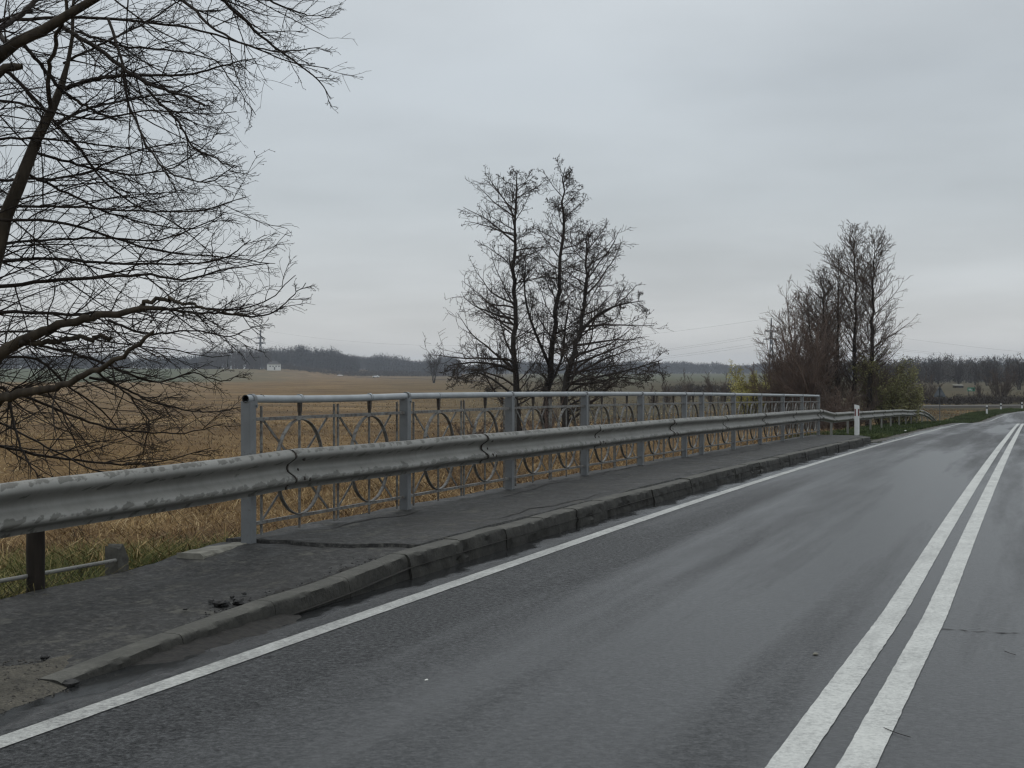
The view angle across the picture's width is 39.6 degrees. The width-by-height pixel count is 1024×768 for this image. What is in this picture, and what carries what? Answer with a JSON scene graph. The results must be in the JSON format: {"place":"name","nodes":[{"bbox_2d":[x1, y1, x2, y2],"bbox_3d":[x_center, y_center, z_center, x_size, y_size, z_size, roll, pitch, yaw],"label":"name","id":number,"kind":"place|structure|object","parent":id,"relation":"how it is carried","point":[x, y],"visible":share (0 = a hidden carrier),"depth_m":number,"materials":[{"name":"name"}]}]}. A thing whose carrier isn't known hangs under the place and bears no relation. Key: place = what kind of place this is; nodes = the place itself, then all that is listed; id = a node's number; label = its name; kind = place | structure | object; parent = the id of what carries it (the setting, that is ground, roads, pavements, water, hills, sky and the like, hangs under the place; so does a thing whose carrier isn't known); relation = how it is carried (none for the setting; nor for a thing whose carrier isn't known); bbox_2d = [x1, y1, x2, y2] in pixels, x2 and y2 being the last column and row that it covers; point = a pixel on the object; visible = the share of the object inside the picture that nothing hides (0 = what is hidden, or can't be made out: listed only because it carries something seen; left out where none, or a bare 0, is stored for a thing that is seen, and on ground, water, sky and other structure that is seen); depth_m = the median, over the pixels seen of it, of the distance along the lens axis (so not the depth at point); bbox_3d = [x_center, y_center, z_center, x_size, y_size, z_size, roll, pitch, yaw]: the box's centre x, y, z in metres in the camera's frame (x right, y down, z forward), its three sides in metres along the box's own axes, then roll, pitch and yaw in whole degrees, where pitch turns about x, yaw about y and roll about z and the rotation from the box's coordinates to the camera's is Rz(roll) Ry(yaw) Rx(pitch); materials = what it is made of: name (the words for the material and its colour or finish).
{"place":"outdoors","nodes":[
{"label":"outdoors","id":0,"kind":"place"},
{"bbox_2d":[0,655,74,712],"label":"gravel patch","id":1,"kind":"object","parent":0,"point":[30,690],"visible":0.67,"depth_m":6.56,"materials":[{"name":"grey gravel"}]},
{"bbox_2d":[0,542,408,668],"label":"pavement","id":2,"kind":"structure","parent":0,"point":[85,620],"depth_m":8.76,"materials":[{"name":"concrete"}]},
{"bbox_2d":[40,655,49,659],"bbox_3d":[-2.329,1.362,7.082,0.042,0.023,0.052,0,0,-4],"label":"asphalt chunk","id":3,"kind":"object","parent":2,"relation":"on","point":[43,657],"visible":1,"depth_m":7.07,"materials":[{"name":"grey asphalt"}]},
{"bbox_2d":[177,542,246,559],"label":"bridge end block","id":4,"kind":"structure","parent":2,"relation":"on","point":[203,553],"depth_m":10.32,"materials":[{"name":"concrete"}]},
{"bbox_2d":[213,599,230,607],"bbox_3d":[-1.737,1.313,8.493,0.099,0.051,0.110,0,0,20],"label":"asphalt chunk","id":5,"kind":"object","parent":2,"relation":"on","point":[223,603],"visible":1,"depth_m":8.46,"materials":[{"name":"black asphalt"}]},
{"bbox_2d":[232,597,244,604],"bbox_3d":[-1.656,1.315,8.585,0.075,0.045,0.089,0,0,-17],"label":"asphalt chunk","id":6,"kind":"object","parent":2,"relation":"on","point":[238,600],"visible":0.99,"depth_m":8.56,"materials":[{"name":"grey asphalt"}]},
{"bbox_2d":[204,558,375,617],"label":"crumbs","id":7,"kind":"object","parent":2,"relation":"on","point":[282,590],"visible":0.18,"depth_m":8.92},
{"bbox_2d":[260,566,356,598],"bbox_3d":[-1.339,1.301,9.210,0.152,0.096,2.150,0,0,20],"label":"pavement crack","id":8,"kind":"object","parent":2,"relation":"on","point":[287,589],"visible":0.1,"depth_m":9.35,"materials":[{"name":"soil"}]},
{"bbox_2d":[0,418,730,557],"bbox_3d":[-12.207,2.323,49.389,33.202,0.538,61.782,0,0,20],"label":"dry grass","id":9,"kind":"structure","parent":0,"point":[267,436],"depth_m":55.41,"materials":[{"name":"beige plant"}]},
{"bbox_2d":[301,369,485,381],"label":"road","id":10,"kind":"structure","parent":0,"point":[415,378],"depth_m":779.16,"materials":[{"name":"grey asphalt"}]},
{"bbox_2d":[0,411,1023,767],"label":"road","id":11,"kind":"structure","parent":0,"point":[696,635],"depth_m":7.37,"materials":[{"name":"grey asphalt"}]},
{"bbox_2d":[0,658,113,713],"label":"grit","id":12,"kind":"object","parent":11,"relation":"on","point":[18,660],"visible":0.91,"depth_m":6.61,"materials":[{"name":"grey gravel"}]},
{"bbox_2d":[62,678,79,686],"bbox_3d":[-2.055,1.395,6.620,0.068,0.041,0.087,0,0,20],"label":"asphalt chunk","id":13,"kind":"object","parent":11,"relation":"on","point":[71,682],"visible":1,"depth_m":6.60,"materials":[{"name":"grey asphalt"}]},
{"bbox_2d":[131,614,300,665],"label":"gutter dirt","id":14,"kind":"structure","parent":11,"relation":"on","point":[222,638],"depth_m":7.74,"materials":[{"name":"soil"}]},
{"bbox_2d":[0,412,1017,747],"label":"edge line","id":15,"kind":"object","parent":11,"relation":"on","point":[112,702],"visible":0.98,"depth_m":7.81,"materials":[{"name":"paint"}]},
{"bbox_2d":[765,424,1018,767],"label":"line","id":16,"kind":"object","parent":11,"relation":"on","point":[798,747],"visible":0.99,"depth_m":7.31,"materials":[{"name":"paint"}]},
{"bbox_2d":[835,424,1023,767],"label":"line","id":17,"kind":"object","parent":11,"relation":"on","point":[866,746],"visible":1,"depth_m":7.31,"materials":[{"name":"paint"}]},
{"bbox_2d":[0,369,1023,582],"bbox_3d":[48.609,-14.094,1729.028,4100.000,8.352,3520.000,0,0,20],"label":"ground","id":18,"kind":"structure","parent":0,"point":[280,382],"depth_m":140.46,"materials":[{"name":"brown plant"}]},
{"bbox_2d":[0,544,128,597],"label":"pipe barrier","id":19,"kind":"object","parent":18,"relation":"on","point":[116,555],"visible":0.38,"depth_m":9.68,"materials":[{"name":"metal"}]},
{"bbox_2d":[0,352,210,368],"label":"woodland","id":20,"kind":"object","parent":18,"relation":"on","point":[195,359],"visible":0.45,"depth_m":1217.25,"materials":[{"name":"plant"}]},
{"bbox_2d":[0,524,276,598],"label":"grass","id":21,"kind":"structure","parent":18,"relation":"on","point":[51,563],"depth_m":10.91,"materials":[{"name":"plant"}]},
{"bbox_2d":[0,0,365,549],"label":"bare tree","id":22,"kind":"object","parent":18,"relation":"on","point":[24,175],"visible":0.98,"depth_m":12.97,"materials":[{"name":"brown plant"}]},
{"bbox_2d":[199,344,272,369],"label":"woodland","id":23,"kind":"object","parent":18,"relation":"on","point":[235,361],"visible":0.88,"depth_m":1078.67,"materials":[{"name":"plant"}]},
{"bbox_2d":[255,330,265,368],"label":"pylon","id":24,"kind":"object","parent":18,"relation":"on","point":[260,344],"visible":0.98,"depth_m":1069.33,"materials":[{"name":"metal"}]},
{"bbox_2d":[259,335,755,361],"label":"power line","id":25,"kind":"object","parent":24,"relation":"hanging from","point":[533,361],"visible":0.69,"depth_m":785.51,"materials":[{"name":"grey metal"}]},
{"bbox_2d":[266,343,753,368],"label":"power line","id":26,"kind":"object","parent":24,"relation":"hanging from","point":[526,368],"visible":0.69,"depth_m":815.75,"materials":[{"name":"grey metal"}]},
{"bbox_2d":[276,338,750,362],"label":"power line","id":27,"kind":"object","parent":24,"relation":"hanging from","point":[442,362],"visible":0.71,"depth_m":913.80,"materials":[{"name":"grey metal"}]},
{"bbox_2d":[276,345,756,369],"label":"power line","id":28,"kind":"object","parent":24,"relation":"hanging from","point":[560,367],"visible":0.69,"depth_m":866.47,"materials":[{"name":"grey metal"}]},
{"bbox_2d":[265,318,768,345],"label":"power line","id":29,"kind":"object","parent":24,"relation":"hanging from","point":[534,343],"visible":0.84,"depth_m":878.74,"materials":[{"name":"grey metal"}]},
{"bbox_2d":[267,360,280,369],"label":"white house","id":30,"kind":"structure","parent":18,"relation":"on","point":[274,365],"depth_m":1036.47,"materials":[{"name":"metal"}]},
{"bbox_2d":[262,344,360,372],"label":"woodland","id":31,"kind":"object","parent":18,"relation":"on","point":[312,359],"visible":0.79,"depth_m":1272.44,"materials":[{"name":"plant"}]},
{"bbox_2d":[281,363,461,375],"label":"scrub","id":32,"kind":"object","parent":18,"relation":"on","point":[371,373],"visible":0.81,"depth_m":1124.50,"materials":[{"name":"brown plant"}]},
{"bbox_2d":[340,352,462,373],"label":"woodland","id":33,"kind":"object","parent":18,"relation":"on","point":[375,362],"visible":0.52,"depth_m":1535.38,"materials":[{"name":"plant"}]},
{"bbox_2d":[422,349,442,382],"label":"bare tree","id":34,"kind":"object","parent":18,"relation":"on","point":[432,365],"visible":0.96,"depth_m":479.74,"materials":[{"name":"grey plant"}]},
{"bbox_2d":[38,437,870,684],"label":"kerb","id":35,"kind":"structure","parent":18,"relation":"on","point":[318,592],"depth_m":10.51,"materials":[{"name":"concrete"}]},
{"bbox_2d":[0,409,936,592],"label":"guardrail","id":36,"kind":"object","parent":18,"relation":"on","point":[33,510],"visible":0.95,"depth_m":11.15,"materials":[{"name":"grey metal"}]},
{"bbox_2d":[452,411,490,434],"bbox_3d":[-1.575,1.703,55.961,1.393,1.463,1.604,0,0,20],"label":"bare shrub","id":37,"kind":"object","parent":18,"relation":"on","point":[479,432],"visible":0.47,"depth_m":55.69,"materials":[{"name":"brown plant"}]},
{"bbox_2d":[0,398,984,460],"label":"stubble","id":38,"kind":"object","parent":18,"relation":"on","point":[136,450],"visible":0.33,"depth_m":91.13,"materials":[{"name":"beige plant"}]},
{"bbox_2d":[486,414,502,432],"bbox_3d":[-0.279,1.804,60.977,1.408,1.289,1.370,0,1,35],"label":"bare shrub","id":39,"kind":"object","parent":18,"relation":"on","point":[501,424],"visible":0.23,"depth_m":60.91,"materials":[{"name":"brown plant"}]},
{"bbox_2d":[420,165,571,430],"bbox_3d":[-0.787,-3.355,59.382,5.957,11.900,5.834,0,0,20],"label":"alder tree","id":40,"kind":"object","parent":18,"relation":"on","point":[514,367],"visible":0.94,"depth_m":59.82,"materials":[{"name":"brown plant"}]},
{"bbox_2d":[519,390,565,429],"bbox_3d":[1.307,1.329,57.146,1.967,2.200,1.616,0,1,-38],"label":"bare shrub","id":41,"kind":"object","parent":18,"relation":"on","point":[546,426],"visible":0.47,"depth_m":57.05,"materials":[{"name":"brown plant"}]},
{"bbox_2d":[499,154,599,428],"bbox_3d":[1.552,-3.593,60.617,5.286,12.463,3.451,0,1,-41],"label":"alder tree","id":42,"kind":"object","parent":18,"relation":"on","point":[550,357],"visible":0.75,"depth_m":60.82,"materials":[{"name":"brown plant"}]},
{"bbox_2d":[460,359,667,373],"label":"woodland","id":43,"kind":"object","parent":18,"relation":"on","point":[523,365],"visible":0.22,"depth_m":1759.88,"materials":[{"name":"plant"}]},
{"bbox_2d":[570,407,591,426],"bbox_3d":[2.650,1.646,58.078,1.200,1.556,1.672,0,0,20],"label":"bare shrub","id":44,"kind":"object","parent":18,"relation":"on","point":[572,423],"visible":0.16,"depth_m":58.21,"materials":[{"name":"brown plant"}]},
{"bbox_2d":[290,439,871,614],"bbox_3d":[2.535,1.459,21.451,1.650,0.469,39.200,0,0,20],"label":"pavement bed","id":45,"kind":"object","parent":18,"relation":"on","point":[383,578],"visible":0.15,"depth_m":10.16,"materials":[{"name":"grey concrete"}]},
{"bbox_2d":[539,218,670,426],"bbox_3d":[3.870,-2.059,58.736,5.607,9.573,5.807,0,0,7],"label":"alder tree","id":46,"kind":"object","parent":18,"relation":"on","point":[568,382],"visible":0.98,"depth_m":58.62,"materials":[{"name":"brown plant"}]},
{"bbox_2d":[592,407,627,424],"bbox_3d":[4.283,1.706,60.079,1.422,1.514,2.027,0,0,20],"label":"bare shrub","id":47,"kind":"object","parent":18,"relation":"on","point":[612,420],"visible":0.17,"depth_m":59.49,"materials":[{"name":"brown plant"}]},
{"bbox_2d":[647,384,662,402],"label":"bare shrub","id":48,"kind":"object","parent":18,"relation":"on","point":[656,400],"visible":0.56,"depth_m":149.90,"materials":[{"name":"brown plant"}]},
{"bbox_2d":[659,374,676,406],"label":"bare shrub","id":49,"kind":"object","parent":18,"relation":"on","point":[667,398],"visible":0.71,"depth_m":149.77,"materials":[{"name":"brown plant"}]},
{"bbox_2d":[679,368,694,404],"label":"bare shrub","id":50,"kind":"object","parent":18,"relation":"on","point":[689,390],"visible":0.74,"depth_m":159.80,"materials":[{"name":"brown plant"}]},
{"bbox_2d":[701,371,719,403],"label":"bare shrub","id":51,"kind":"object","parent":18,"relation":"on","point":[708,387],"visible":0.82,"depth_m":154.69,"materials":[{"name":"brown plant"}]},
{"bbox_2d":[655,360,787,373],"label":"woodland","id":52,"kind":"object","parent":18,"relation":"on","point":[691,368],"visible":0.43,"depth_m":1834.77,"materials":[{"name":"plant"}]},
{"bbox_2d":[716,373,730,404],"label":"bare shrub","id":53,"kind":"object","parent":18,"relation":"on","point":[724,390],"visible":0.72,"depth_m":155.05,"materials":[{"name":"brown plant"}]},
{"bbox_2d":[666,382,785,396],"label":"scrub","id":54,"kind":"object","parent":18,"relation":"on","point":[698,388],"visible":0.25,"depth_m":258.74,"materials":[{"name":"plant"}]},
{"bbox_2d":[726,361,770,413],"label":"willow bush","id":55,"kind":"object","parent":18,"relation":"on","point":[741,387],"visible":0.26,"depth_m":83.77,"materials":[{"name":"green plant"}]},
{"bbox_2d":[763,318,777,374],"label":"pylon","id":56,"kind":"object","parent":18,"relation":"on","point":[771,342],"visible":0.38,"depth_m":699.51,"materials":[{"name":"metal"}]},
{"bbox_2d":[744,340,797,427],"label":"bare shrub","id":57,"kind":"object","parent":18,"relation":"on","point":[760,384],"visible":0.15,"depth_m":74.85,"materials":[{"name":"plant"}]},
{"bbox_2d":[748,307,835,427],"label":"bare shrub","id":58,"kind":"object","parent":18,"relation":"on","point":[776,368],"visible":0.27,"depth_m":73.19,"materials":[{"name":"brown plant"}]},
{"bbox_2d":[759,275,849,428],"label":"bare shrub","id":59,"kind":"object","parent":18,"relation":"on","point":[811,377],"visible":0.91,"depth_m":69.50,"materials":[{"name":"brown plant"}]},
{"bbox_2d":[781,272,848,422],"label":"bare tree","id":60,"kind":"object","parent":18,"relation":"on","point":[805,309],"visible":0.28,"depth_m":74.56,"materials":[{"name":"brown plant"}]},
{"bbox_2d":[793,383,854,430],"bbox_3d":[13.170,1.045,60.012,2.809,2.209,2.136,0,0,20],"label":"bare shrub","id":61,"kind":"object","parent":18,"relation":"on","point":[831,405],"visible":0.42,"depth_m":59.75,"materials":[{"name":"brown plant"}]},
{"bbox_2d":[790,243,863,426],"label":"bare tree","id":62,"kind":"object","parent":18,"relation":"on","point":[827,297],"visible":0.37,"depth_m":74.09,"materials":[{"name":"brown plant"}]},
{"bbox_2d":[814,219,882,426],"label":"bare tree","id":63,"kind":"object","parent":18,"relation":"on","point":[848,314],"visible":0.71,"depth_m":71.91,"materials":[{"name":"brown plant"}]},
{"bbox_2d":[815,381,881,428],"bbox_3d":[15.086,1.010,63.865,3.197,2.433,2.749,0,0,20],"label":"bare shrub","id":64,"kind":"object","parent":18,"relation":"on","point":[855,403],"visible":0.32,"depth_m":63.44,"materials":[{"name":"brown plant"}]},
{"bbox_2d":[838,226,919,425],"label":"bare tree","id":65,"kind":"object","parent":18,"relation":"on","point":[873,268],"visible":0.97,"depth_m":69.88,"materials":[{"name":"brown plant"}]},
{"bbox_2d":[848,347,920,424],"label":"willow bush","id":66,"kind":"object","parent":18,"relation":"on","point":[888,402],"visible":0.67,"depth_m":70.62,"materials":[{"name":"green plant"}]},
{"bbox_2d":[879,363,928,422],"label":"willow bush","id":67,"kind":"object","parent":18,"relation":"on","point":[916,402],"visible":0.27,"depth_m":75.44,"materials":[{"name":"green plant"}]},
{"bbox_2d":[915,364,924,382],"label":"bare tree","id":68,"kind":"object","parent":18,"relation":"on","point":[920,375],"visible":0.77,"depth_m":469.92,"materials":[{"name":"grey plant"}]},
{"bbox_2d":[832,353,1023,382],"bbox_3d":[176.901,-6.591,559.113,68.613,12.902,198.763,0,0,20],"label":"woodland","id":69,"kind":"object","parent":18,"relation":"on","point":[948,375],"visible":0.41,"depth_m":493.94,"materials":[{"name":"plant"}]},
{"bbox_2d":[914,372,945,400],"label":"bare shrub","id":70,"kind":"object","parent":18,"relation":"on","point":[927,393],"visible":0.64,"depth_m":165.03,"materials":[{"name":"brown plant"}]},
{"bbox_2d":[925,359,939,382],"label":"bare tree","id":71,"kind":"object","parent":18,"relation":"on","point":[933,368],"visible":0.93,"depth_m":419.98,"materials":[{"name":"grey plant"}]},
{"bbox_2d":[933,358,945,383],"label":"bare tree","id":72,"kind":"object","parent":18,"relation":"on","point":[937,377],"visible":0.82,"depth_m":429.78,"materials":[{"name":"grey plant"}]},
{"bbox_2d":[934,385,945,420],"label":"warning sign","id":73,"kind":"object","parent":18,"relation":"on","point":[939,393],"visible":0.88,"depth_m":100.11,"materials":[{"name":"metal"}]},
{"bbox_2d":[871,411,1020,441],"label":"verge gravel","id":74,"kind":"structure","parent":18,"relation":"on","point":[891,437],"depth_m":53.57,"materials":[{"name":"grey gravel"}]},
{"bbox_2d":[951,358,964,383],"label":"bare tree","id":75,"kind":"object","parent":18,"relation":"on","point":[959,378],"visible":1,"depth_m":399.85,"materials":[{"name":"grey plant"}]},
{"bbox_2d":[952,384,963,387],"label":"shed","id":76,"kind":"structure","parent":18,"relation":"on","point":[958,386],"depth_m":329.22,"materials":[{"name":"white"}]},
{"bbox_2d":[908,392,1023,404],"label":"scrub","id":77,"kind":"object","parent":18,"relation":"on","point":[979,399],"visible":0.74,"depth_m":162.68,"materials":[{"name":"brown plant"}]},
{"bbox_2d":[967,388,974,396],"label":"direction sign","id":78,"kind":"object","parent":18,"relation":"on","point":[970,389],"visible":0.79,"depth_m":190.00,"materials":[{"name":"metal"}]},
{"bbox_2d":[972,363,980,384],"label":"bare tree","id":79,"kind":"object","parent":18,"relation":"on","point":[976,377],"visible":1,"depth_m":410.01,"materials":[{"name":"grey plant"}]},
{"bbox_2d":[974,381,983,395],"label":"bare shrub","id":80,"kind":"object","parent":18,"relation":"on","point":[978,389],"visible":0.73,"depth_m":199.73,"materials":[{"name":"brown plant"}]},
{"bbox_2d":[979,356,995,385],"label":"bare tree","id":81,"kind":"object","parent":18,"relation":"on","point":[987,373],"visible":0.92,"depth_m":379.91,"materials":[{"name":"grey plant"}]},
{"bbox_2d":[988,357,1000,385],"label":"bare tree","id":82,"kind":"object","parent":18,"relation":"on","point":[997,364],"visible":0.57,"depth_m":389.94,"materials":[{"name":"grey plant"}]},
{"bbox_2d":[981,363,1018,397],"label":"bare shrub","id":83,"kind":"object","parent":18,"relation":"on","point":[1004,389],"visible":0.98,"depth_m":189.67,"materials":[{"name":"brown plant"}]},
{"bbox_2d":[1004,354,1012,385],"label":"bare tree","id":84,"kind":"object","parent":18,"relation":"on","point":[1007,364],"visible":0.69,"depth_m":380.06,"materials":[{"name":"grey plant"}]},
{"bbox_2d":[1009,358,1023,389],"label":"bare tree","id":85,"kind":"object","parent":18,"relation":"on","point":[1021,369],"visible":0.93,"depth_m":299.86,"materials":[{"name":"grey plant"}]},
{"bbox_2d":[0,0,1023,372],"label":"sky","id":86,"kind":"structure","parent":0,"point":[737,138],"materials":[{"name":"grey"}]},
{"bbox_2d":[226,435,865,547],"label":"pavement","id":87,"kind":"structure","parent":0,"point":[440,519],"depth_m":14.29,"materials":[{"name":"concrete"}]},
{"bbox_2d":[323,508,426,529],"bbox_3d":[-1.221,1.199,12.655,0.108,0.029,2.299,0,0,22],"label":"pavement crack","id":88,"kind":"object","parent":87,"relation":"on","point":[372,518],"visible":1,"depth_m":12.60,"materials":[{"name":"soil"}]},
{"bbox_2d":[241,391,819,543],"bbox_3d":[3.287,0.814,25.367,0.096,1.711,30.901,0,0,20],"label":"bridge railing","id":89,"kind":"object","parent":87,"relation":"on","point":[249,419],"visible":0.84,"depth_m":15.31,"materials":[{"name":"metal"}]},
{"bbox_2d":[504,480,574,496],"bbox_3d":[0.350,1.213,16.659,0.139,0.034,3.500,0,0,20],"label":"pavement crack","id":90,"kind":"object","parent":87,"relation":"on","point":[536,488],"visible":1,"depth_m":16.40,"materials":[{"name":"asphalt"}]},
{"bbox_2d":[482,492,603,520],"bbox_3d":[0.405,1.210,14.241,0.131,0.049,4.000,0,0,21],"label":"pavement crack","id":91,"kind":"object","parent":87,"relation":"on","point":[546,506],"visible":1,"depth_m":14.17,"materials":[{"name":"asphalt"}]},
{"bbox_2d":[555,408,992,423],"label":"dry grass","id":92,"kind":"structure","parent":0,"point":[951,415],"depth_m":117.48,"materials":[{"name":"brown plant"}]},
{"bbox_2d":[922,405,1023,407],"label":"side road","id":93,"kind":"structure","parent":0,"point":[971,406],"depth_m":146.09,"materials":[{"name":"grey asphalt"}]},
{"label":"verge soil","id":94,"kind":"structure","parent":0,"visible":0},
{"bbox_2d":[854,404,858,434],"bbox_3d":[10.754,1.307,44.303,0.155,1.339,0.058,0,0,14],"label":"delineator post","id":95,"kind":"object","parent":94,"relation":"on","point":[856,419],"visible":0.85,"depth_m":44.28,"materials":[{"name":"white plastic"}]},
{"bbox_2d":[779,407,1023,439],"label":"verge grass","id":96,"kind":"structure","parent":94,"relation":"on","point":[875,431],"depth_m":64.50,"materials":[{"name":"green plant"}]}
]}

